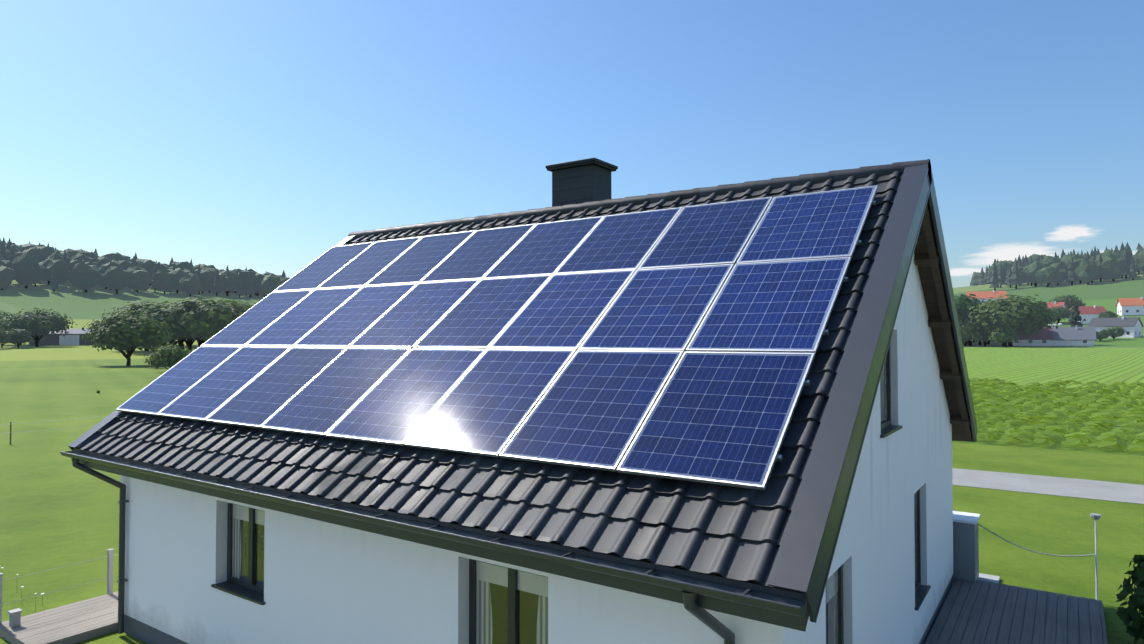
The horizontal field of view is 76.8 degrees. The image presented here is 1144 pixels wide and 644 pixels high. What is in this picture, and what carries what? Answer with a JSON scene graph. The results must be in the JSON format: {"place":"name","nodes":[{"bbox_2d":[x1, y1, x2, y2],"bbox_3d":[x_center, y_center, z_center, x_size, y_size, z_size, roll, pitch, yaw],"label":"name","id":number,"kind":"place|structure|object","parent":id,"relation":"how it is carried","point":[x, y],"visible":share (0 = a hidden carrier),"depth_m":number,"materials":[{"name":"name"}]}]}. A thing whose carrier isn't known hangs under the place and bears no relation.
{"place":"outdoors","nodes":[
{"label":"outdoors","id":0,"kind":"place"},
{"bbox_2d":[124,577,951,643],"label":"house plinth","id":1,"kind":"structure","parent":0,"point":[141,631],"depth_m":11.71,"materials":[{"name":"grey concrete"}]},
{"bbox_2d":[0,272,1143,643],"bbox_3d":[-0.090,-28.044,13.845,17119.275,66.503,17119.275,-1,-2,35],"label":"ground","id":2,"kind":"structure","parent":0,"point":[58,510],"depth_m":27.18,"materials":[{"name":"green plant"}]},
{"bbox_2d":[0,328,10,342],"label":"tree","id":3,"kind":"object","parent":2,"relation":"on","point":[3,335],"visible":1,"depth_m":204.43,"materials":[{"name":"green plant"}]},
{"bbox_2d":[0,310,15,323],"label":"tree","id":4,"kind":"object","parent":2,"relation":"on","point":[5,314],"visible":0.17,"depth_m":269.77,"materials":[{"name":"green plant"}]},
{"bbox_2d":[0,316,21,344],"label":"tree","id":5,"kind":"object","parent":2,"relation":"on","point":[5,325],"visible":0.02,"depth_m":233.63,"materials":[{"name":"green plant"}]},
{"bbox_2d":[4,328,33,347],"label":"tree","id":6,"kind":"object","parent":2,"relation":"on","point":[19,336],"visible":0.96,"depth_m":212.34,"materials":[{"name":"green plant"}]},
{"bbox_2d":[0,307,76,346],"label":"tree","id":7,"kind":"object","parent":2,"relation":"on","point":[38,324],"visible":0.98,"depth_m":225.25,"materials":[{"name":"green plant"}]},
{"bbox_2d":[1,416,105,444],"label":"meadow fence","id":8,"kind":"object","parent":2,"relation":"on","point":[37,430],"visible":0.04,"depth_m":33.53,"materials":[{"name":"white paint"}]},
{"bbox_2d":[0,591,117,643],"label":"deck","id":9,"kind":"structure","parent":2,"relation":"on","point":[79,621],"depth_m":12.06,"materials":[{"name":"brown wood"}]},
{"bbox_2d":[0,549,117,627],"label":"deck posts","id":10,"kind":"object","parent":9,"relation":"on","point":[14,617],"visible":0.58,"depth_m":12.43,"materials":[{"name":"grey"}]},
{"bbox_2d":[28,327,103,345],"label":"building","id":11,"kind":"structure","parent":2,"relation":"on","point":[73,337],"depth_m":241.54,"materials":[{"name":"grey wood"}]},
{"bbox_2d":[82,310,175,365],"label":"tree","id":12,"kind":"object","parent":2,"relation":"on","point":[122,332],"visible":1,"depth_m":124.38,"materials":[{"name":"green plant"}]},
{"bbox_2d":[97,300,174,350],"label":"tree","id":13,"kind":"object","parent":2,"relation":"on","point":[117,309],"visible":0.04,"depth_m":202.25,"materials":[{"name":"green plant"}]},
{"bbox_2d":[118,300,186,352],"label":"tree","id":14,"kind":"object","parent":2,"relation":"on","point":[150,309],"visible":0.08,"depth_m":185.89,"materials":[{"name":"green plant"}]},
{"bbox_2d":[143,353,161,367],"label":"tree","id":15,"kind":"object","parent":2,"relation":"on","point":[149,363],"visible":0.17,"depth_m":115.83,"materials":[{"name":"green plant"}]},
{"bbox_2d":[135,306,190,345],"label":"tree","id":16,"kind":"object","parent":2,"relation":"on","point":[178,330],"visible":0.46,"depth_m":184.06,"materials":[{"name":"green plant"}]},
{"bbox_2d":[149,341,191,369],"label":"bush","id":17,"kind":"object","parent":2,"relation":"on","point":[169,356],"visible":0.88,"depth_m":103.07,"materials":[{"name":"green plant"}]},
{"bbox_2d":[166,303,183,348],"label":"tree","id":18,"kind":"object","parent":2,"relation":"on","point":[181,342],"visible":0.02,"depth_m":211.29,"materials":[{"name":"green plant"}]},
{"bbox_2d":[177,305,197,351],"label":"tree","id":19,"kind":"object","parent":2,"relation":"on","point":[189,343],"depth_m":197.25,"materials":[{"name":"green plant"}]},
{"bbox_2d":[166,296,245,342],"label":"tree","id":20,"kind":"object","parent":2,"relation":"on","point":[192,322],"visible":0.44,"depth_m":185.41,"materials":[{"name":"green plant"}]},
{"bbox_2d":[175,297,250,340],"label":"tree","id":21,"kind":"object","parent":2,"relation":"on","point":[230,307],"visible":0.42,"depth_m":188.02,"materials":[{"name":"green plant"}]},
{"bbox_2d":[214,299,249,304],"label":"tree","id":22,"kind":"object","parent":2,"relation":"on","point":[232,300],"depth_m":250.27,"materials":[{"name":"green plant"}]},
{"bbox_2d":[120,254,952,643],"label":"house walls","id":23,"kind":"structure","parent":2,"relation":"on","point":[324,582],"depth_m":9.31,"materials":[{"name":"white paint"}]},
{"bbox_2d":[71,458,734,643],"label":"downpipes","id":24,"kind":"object","parent":23,"relation":"attached to","point":[710,621],"visible":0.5,"depth_m":11.81,"materials":[{"name":"grey metal"}]},
{"bbox_2d":[68,159,976,631],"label":"roof trim","id":25,"kind":"structure","parent":23,"relation":"attached to","point":[802,563],"depth_m":6.64,"materials":[{"name":"black metal"}]},
{"bbox_2d":[60,451,806,616],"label":"gutters","id":26,"kind":"object","parent":25,"relation":"attached to","point":[748,596],"visible":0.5,"depth_m":6.52,"materials":[{"name":"grey metal"}]},
{"bbox_2d":[546,158,617,206],"bbox_3d":[0.182,-2.105,13.855,1.180,1.920,0.920,-1,-2,35],"label":"chimney","id":27,"kind":"object","parent":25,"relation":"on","point":[581,181],"visible":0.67,"depth_m":13.58,"materials":[{"name":"grey"}]},
{"bbox_2d":[76,197,973,625],"bbox_3d":[-0.090,0.153,13.215,12.000,4.394,11.260,-1,-2,35],"label":"roof structure","id":28,"kind":"object","parent":23,"relation":"on","point":[932,305],"visible":0.1,"depth_m":11.72,"materials":[{"name":"brown wood"}]},
{"bbox_2d":[72,170,902,588],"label":"roof tiles","id":29,"kind":"object","parent":28,"relation":"on","point":[730,532],"visible":0.15,"depth_m":7.33,"materials":[{"name":"black tile"}]},
{"bbox_2d":[348,159,930,237],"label":"roof ridge caps","id":30,"kind":"object","parent":29,"relation":"on","point":[844,174],"visible":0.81,"depth_m":11.90,"materials":[{"name":"black tile"}]},
{"bbox_2d":[776,201,875,461],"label":"panel rails","id":31,"kind":"object","parent":29,"relation":"on","point":[780,457],"visible":0.04,"depth_m":7.40,"materials":[{"name":"silver metal"}]},
{"bbox_2d":[116,346,242,415],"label":"solar panel","id":32,"kind":"object","parent":31,"relation":"on","point":[170,386],"visible":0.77,"depth_m":12.48,"materials":[{"name":"silicon"},{"name":"glass"},{"name":"aluminium"}]},
{"bbox_2d":[157,346,291,420],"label":"solar panel","id":33,"kind":"object","parent":31,"relation":"on","point":[215,389],"visible":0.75,"depth_m":11.67,"materials":[{"name":"silicon"},{"name":"glass"},{"name":"aluminium"}]},
{"bbox_2d":[202,289,314,345],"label":"solar panel","id":34,"kind":"object","parent":31,"relation":"on","point":[246,327],"visible":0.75,"depth_m":13.72,"materials":[{"name":"silicon"},{"name":"glass"},{"name":"aluminium"}]},
{"bbox_2d":[206,347,346,427],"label":"solar panel","id":35,"kind":"object","parent":31,"relation":"on","point":[262,398],"visible":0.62,"depth_m":10.87,"materials":[{"name":"silicon"},{"name":"glass"},{"name":"aluminium"}]},
{"bbox_2d":[244,286,362,346],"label":"solar panel","id":36,"kind":"object","parent":31,"relation":"on","point":[296,323],"visible":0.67,"depth_m":12.92,"materials":[{"name":"silicon"},{"name":"glass"},{"name":"aluminium"}]},
{"bbox_2d":[273,242,374,291],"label":"solar panel","id":37,"kind":"object","parent":31,"relation":"on","point":[322,268],"visible":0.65,"depth_m":14.96,"materials":[{"name":"silicon"},{"name":"glass"},{"name":"aluminium"}]},
{"bbox_2d":[261,347,411,436],"bbox_3d":[-3.282,0.920,10.132,1.401,0.036,1.805,-1,35,35],"label":"solar panel","id":38,"kind":"object","parent":31,"relation":"on","point":[328,398],"visible":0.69,"depth_m":10.05,"materials":[{"name":"silicon"},{"name":"glass"},{"name":"aluminium"}]},
{"bbox_2d":[294,283,417,347],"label":"solar panel","id":39,"kind":"object","parent":31,"relation":"on","point":[352,319],"visible":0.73,"depth_m":12.11,"materials":[{"name":"silicon"},{"name":"glass"},{"name":"aluminium"}]},
{"bbox_2d":[316,236,422,288],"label":"solar panel","id":40,"kind":"object","parent":31,"relation":"on","point":[368,264],"visible":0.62,"depth_m":14.15,"materials":[{"name":"silicon"},{"name":"glass"},{"name":"aluminium"}]},
{"bbox_2d":[326,348,486,445],"bbox_3d":[-2.111,0.903,9.324,1.401,0.037,1.805,-1,35,35],"label":"solar panel","id":41,"kind":"object","parent":31,"relation":"on","point":[403,398],"visible":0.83,"depth_m":9.24,"materials":[{"name":"blue glass"}]},
{"bbox_2d":[349,279,480,347],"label":"solar panel","id":42,"kind":"object","parent":31,"relation":"on","point":[415,315],"visible":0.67,"depth_m":11.29,"materials":[{"name":"blue glass"}]},
{"bbox_2d":[365,230,475,285],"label":"solar panel","id":43,"kind":"object","parent":31,"relation":"on","point":[422,258],"visible":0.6,"depth_m":13.35,"materials":[{"name":"blue glass"}]},
{"bbox_2d":[420,224,535,282],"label":"solar panel","id":44,"kind":"object","parent":31,"relation":"on","point":[479,254],"visible":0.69,"depth_m":12.54,"materials":[{"name":"blue glass"}]},
{"bbox_2d":[414,275,551,348],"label":"solar panel","id":45,"kind":"object","parent":31,"relation":"on","point":[482,313],"visible":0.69,"depth_m":10.48,"materials":[{"name":"blue glass"}]},
{"bbox_2d":[404,349,575,456],"bbox_3d":[-0.937,0.880,8.519,1.401,0.035,1.805,-1,35,34],"label":"solar panel","id":46,"kind":"object","parent":31,"relation":"on","point":[488,403],"visible":0.85,"depth_m":8.42,"materials":[{"name":"blue glass"}]},
{"bbox_2d":[482,216,603,278],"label":"solar panel","id":47,"kind":"object","parent":31,"relation":"on","point":[548,248],"visible":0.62,"depth_m":11.74,"materials":[{"name":"blue glass"}]},
{"bbox_2d":[489,269,635,350],"bbox_3d":[-0.105,-0.180,9.755,1.401,0.038,1.805,-1,35,34],"label":"solar panel","id":48,"kind":"object","parent":31,"relation":"on","point":[564,311],"visible":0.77,"depth_m":9.67,"materials":[{"name":"blue glass"}]},
{"bbox_2d":[499,350,683,471],"bbox_3d":[0.237,0.864,7.713,1.401,0.037,1.805,-1,35,35],"label":"solar panel","id":49,"kind":"object","parent":31,"relation":"on","point":[592,409],"visible":0.92,"depth_m":7.61,"materials":[{"name":"blue glass"}]},
{"bbox_2d":[554,207,681,273],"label":"solar panel","id":50,"kind":"object","parent":31,"relation":"on","point":[627,241],"visible":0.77,"depth_m":10.92,"materials":[{"name":"blue glass"}]},
{"bbox_2d":[578,264,733,351],"bbox_3d":[1.067,-0.193,8.944,1.401,0.035,1.805,-1,35,35],"label":"solar panel","id":51,"kind":"object","parent":31,"relation":"on","point":[660,309],"visible":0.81,"depth_m":8.86,"materials":[{"name":"blue glass"}]},
{"bbox_2d":[638,197,772,268],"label":"solar panel","id":52,"kind":"object","parent":31,"relation":"on","point":[711,234],"visible":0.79,"depth_m":10.10,"materials":[{"name":"blue glass"}]},
{"bbox_2d":[616,351,814,489],"bbox_3d":[1.406,0.849,6.905,1.401,0.037,1.805,-1,35,35],"label":"solar panel","id":53,"kind":"object","parent":31,"relation":"on","point":[721,418],"visible":0.98,"depth_m":6.79,"materials":[{"name":"blue glass"}]},
{"bbox_2d":[686,257,850,353],"bbox_3d":[2.241,-0.211,8.140,1.401,0.037,1.805,-1,35,35],"label":"solar panel","id":54,"kind":"object","parent":31,"relation":"on","point":[787,306],"visible":0.96,"depth_m":8.04,"materials":[{"name":"blue glass"}]},
{"bbox_2d":[736,185,877,263],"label":"solar panel","id":55,"kind":"object","parent":31,"relation":"on","point":[823,224],"visible":0.88,"depth_m":9.29,"materials":[{"name":"blue glass"}]},
{"bbox_2d":[914,201,971,440],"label":"rafters","id":56,"kind":"object","parent":28,"relation":"attached to","point":[931,257],"visible":0.17,"depth_m":11.82,"materials":[{"name":"brown wood"}]},
{"bbox_2d":[211,345,930,643],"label":"window frames","id":57,"kind":"structure","parent":23,"relation":"attached to","point":[250,590],"depth_m":9.79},
{"bbox_2d":[232,356,917,643],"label":"window frames","id":58,"kind":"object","parent":57,"relation":"in","point":[492,606],"visible":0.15,"depth_m":7.74,"materials":[{"name":"grey plastic"}]},
{"bbox_2d":[0,237,1143,297],"bbox_3d":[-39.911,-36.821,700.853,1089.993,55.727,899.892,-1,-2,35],"label":"forest trees","id":59,"kind":"object","parent":2,"relation":"on","point":[25,265],"visible":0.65,"depth_m":472.31,"materials":[{"name":"green plant"}]},
{"bbox_2d":[954,294,980,322],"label":"tree","id":60,"kind":"object","parent":2,"relation":"on","point":[966,304],"visible":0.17,"depth_m":247.18,"materials":[{"name":"green plant"}]},
{"bbox_2d":[958,298,983,345],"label":"tree","id":61,"kind":"object","parent":2,"relation":"on","point":[967,321],"visible":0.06,"depth_m":246.45,"materials":[{"name":"green plant"}]},
{"bbox_2d":[959,319,985,346],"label":"tree","id":62,"kind":"object","parent":2,"relation":"on","point":[968,331],"visible":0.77,"depth_m":242.34,"materials":[{"name":"green plant"}]},
{"bbox_2d":[952,511,999,583],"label":"wall","id":63,"kind":"structure","parent":2,"relation":"on","point":[965,547],"depth_m":14.22,"materials":[{"name":"grey concrete"}]},
{"bbox_2d":[975,325,996,345],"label":"tree","id":64,"kind":"object","parent":2,"relation":"on","point":[984,339],"visible":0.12,"depth_m":243.23,"materials":[{"name":"green plant"}]},
{"bbox_2d":[965,290,1007,302],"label":"house","id":65,"kind":"structure","parent":2,"relation":"on","point":[986,295],"depth_m":447.50,"materials":[{"name":"white"}]},
{"bbox_2d":[988,325,1021,346],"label":"tree","id":66,"kind":"object","parent":2,"relation":"on","point":[1005,335],"visible":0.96,"depth_m":233.78,"materials":[{"name":"green plant"}]},
{"bbox_2d":[972,297,1049,345],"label":"tree","id":67,"kind":"object","parent":2,"relation":"on","point":[1027,329],"visible":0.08,"depth_m":239.07,"materials":[{"name":"green plant"}]},
{"bbox_2d":[925,578,1107,643],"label":"deck","id":68,"kind":"structure","parent":2,"relation":"on","point":[979,612],"depth_m":12.27,"materials":[{"name":"grey wood"}]},
{"bbox_2d":[978,513,1100,599],"bbox_3d":[8.948,4.397,13.882,2.000,1.640,0.162,-1,-2,35],"label":"garden light pole","id":69,"kind":"object","parent":68,"relation":"on","point":[1095,517],"visible":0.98,"depth_m":13.37,"materials":[{"name":"grey metal"}]},
{"bbox_2d":[968,294,1064,346],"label":"tree","id":70,"kind":"object","parent":2,"relation":"on","point":[1015,315],"visible":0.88,"depth_m":235.42,"materials":[{"name":"green plant"}]},
{"bbox_2d":[1007,327,1053,345],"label":"house","id":71,"kind":"structure","parent":2,"relation":"on","point":[1044,337],"depth_m":245.58,"materials":[{"name":"white"}]},
{"bbox_2d":[969,378,1143,451],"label":"crop plants","id":72,"kind":"object","parent":2,"relation":"on","point":[1099,411],"visible":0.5,"depth_m":44.37,"materials":[{"name":"green plant"}]},
{"bbox_2d":[1046,301,1067,309],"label":"house","id":73,"kind":"structure","parent":2,"relation":"on","point":[1055,303],"depth_m":388.76,"materials":[{"name":"white"}]},
{"bbox_2d":[1049,305,1071,323],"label":"tree","id":74,"kind":"object","parent":2,"relation":"on","point":[1065,312],"visible":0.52,"depth_m":361.27,"materials":[{"name":"green plant"}]},
{"bbox_2d":[1049,295,1085,308],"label":"tree","id":75,"kind":"object","parent":2,"relation":"on","point":[1070,301],"visible":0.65,"depth_m":392.02,"materials":[{"name":"green plant"}]},
{"bbox_2d":[1051,325,1096,345],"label":"house","id":76,"kind":"structure","parent":2,"relation":"on","point":[1074,336],"depth_m":243.07,"materials":[{"name":"white"}]},
{"bbox_2d":[1068,303,1083,326],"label":"tree","id":77,"kind":"object","parent":2,"relation":"on","point":[1075,319],"visible":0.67,"depth_m":282.24,"materials":[{"name":"green plant"}]},
{"bbox_2d":[1069,305,1106,323],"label":"house","id":78,"kind":"structure","parent":2,"relation":"on","point":[1088,314],"depth_m":354.26,"materials":[{"name":"white"}]},
{"bbox_2d":[1096,331,1108,340],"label":"tree","id":79,"kind":"object","parent":2,"relation":"on","point":[1104,335],"visible":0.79,"depth_m":272.69,"materials":[{"name":"green plant"}]},
{"bbox_2d":[1098,310,1117,317],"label":"tree","id":80,"kind":"object","parent":2,"relation":"on","point":[1107,314],"visible":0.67,"depth_m":335.56,"materials":[{"name":"green plant"}]},
{"bbox_2d":[1101,327,1126,339],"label":"tree","id":81,"kind":"object","parent":2,"relation":"on","point":[1113,332],"visible":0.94,"depth_m":277.88,"materials":[{"name":"green plant"}]},
{"bbox_2d":[1088,316,1143,337],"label":"house","id":82,"kind":"structure","parent":2,"relation":"on","point":[1132,326],"depth_m":293.00,"materials":[{"name":"white"}]},
{"bbox_2d":[1115,297,1143,315],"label":"house","id":83,"kind":"structure","parent":2,"relation":"on","point":[1129,306],"depth_m":368.56,"materials":[{"name":"white"}]},
{"bbox_2d":[1116,554,1143,642],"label":"garden shrub","id":84,"kind":"object","parent":2,"relation":"on","point":[1126,616],"visible":1,"depth_m":11.50,"materials":[{"name":"green plant"}]},
{"bbox_2d":[0,0,1143,287],"label":"sky","id":85,"kind":"structure","parent":0,"point":[256,135],"materials":[{"name":"blue"}]},
{"bbox_2d":[950,268,984,275],"bbox_3d":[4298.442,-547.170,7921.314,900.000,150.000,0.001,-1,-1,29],"label":"cloud","id":86,"kind":"structure","parent":0,"point":[960,271],"depth_m":7923.51,"materials":[{"name":"white"}]},
{"bbox_2d":[968,244,1059,264],"bbox_3d":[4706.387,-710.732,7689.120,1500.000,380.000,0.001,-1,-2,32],"label":"cloud","id":87,"kind":"structure","parent":0,"point":[1011,252],"depth_m":7719.94,"materials":[{"name":"white"}]},
{"bbox_2d":[952,468,1143,503],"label":"road","id":88,"kind":"structure","parent":0,"point":[1095,489],"depth_m":23.99,"materials":[{"name":"grey asphalt"}]},
{"bbox_2d":[1047,226,1093,240],"bbox_3d":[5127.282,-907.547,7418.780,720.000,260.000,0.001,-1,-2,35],"label":"cloud","id":89,"kind":"structure","parent":0,"point":[1066,233],"depth_m":7430.48,"materials":[{"name":"white"}]}
]}

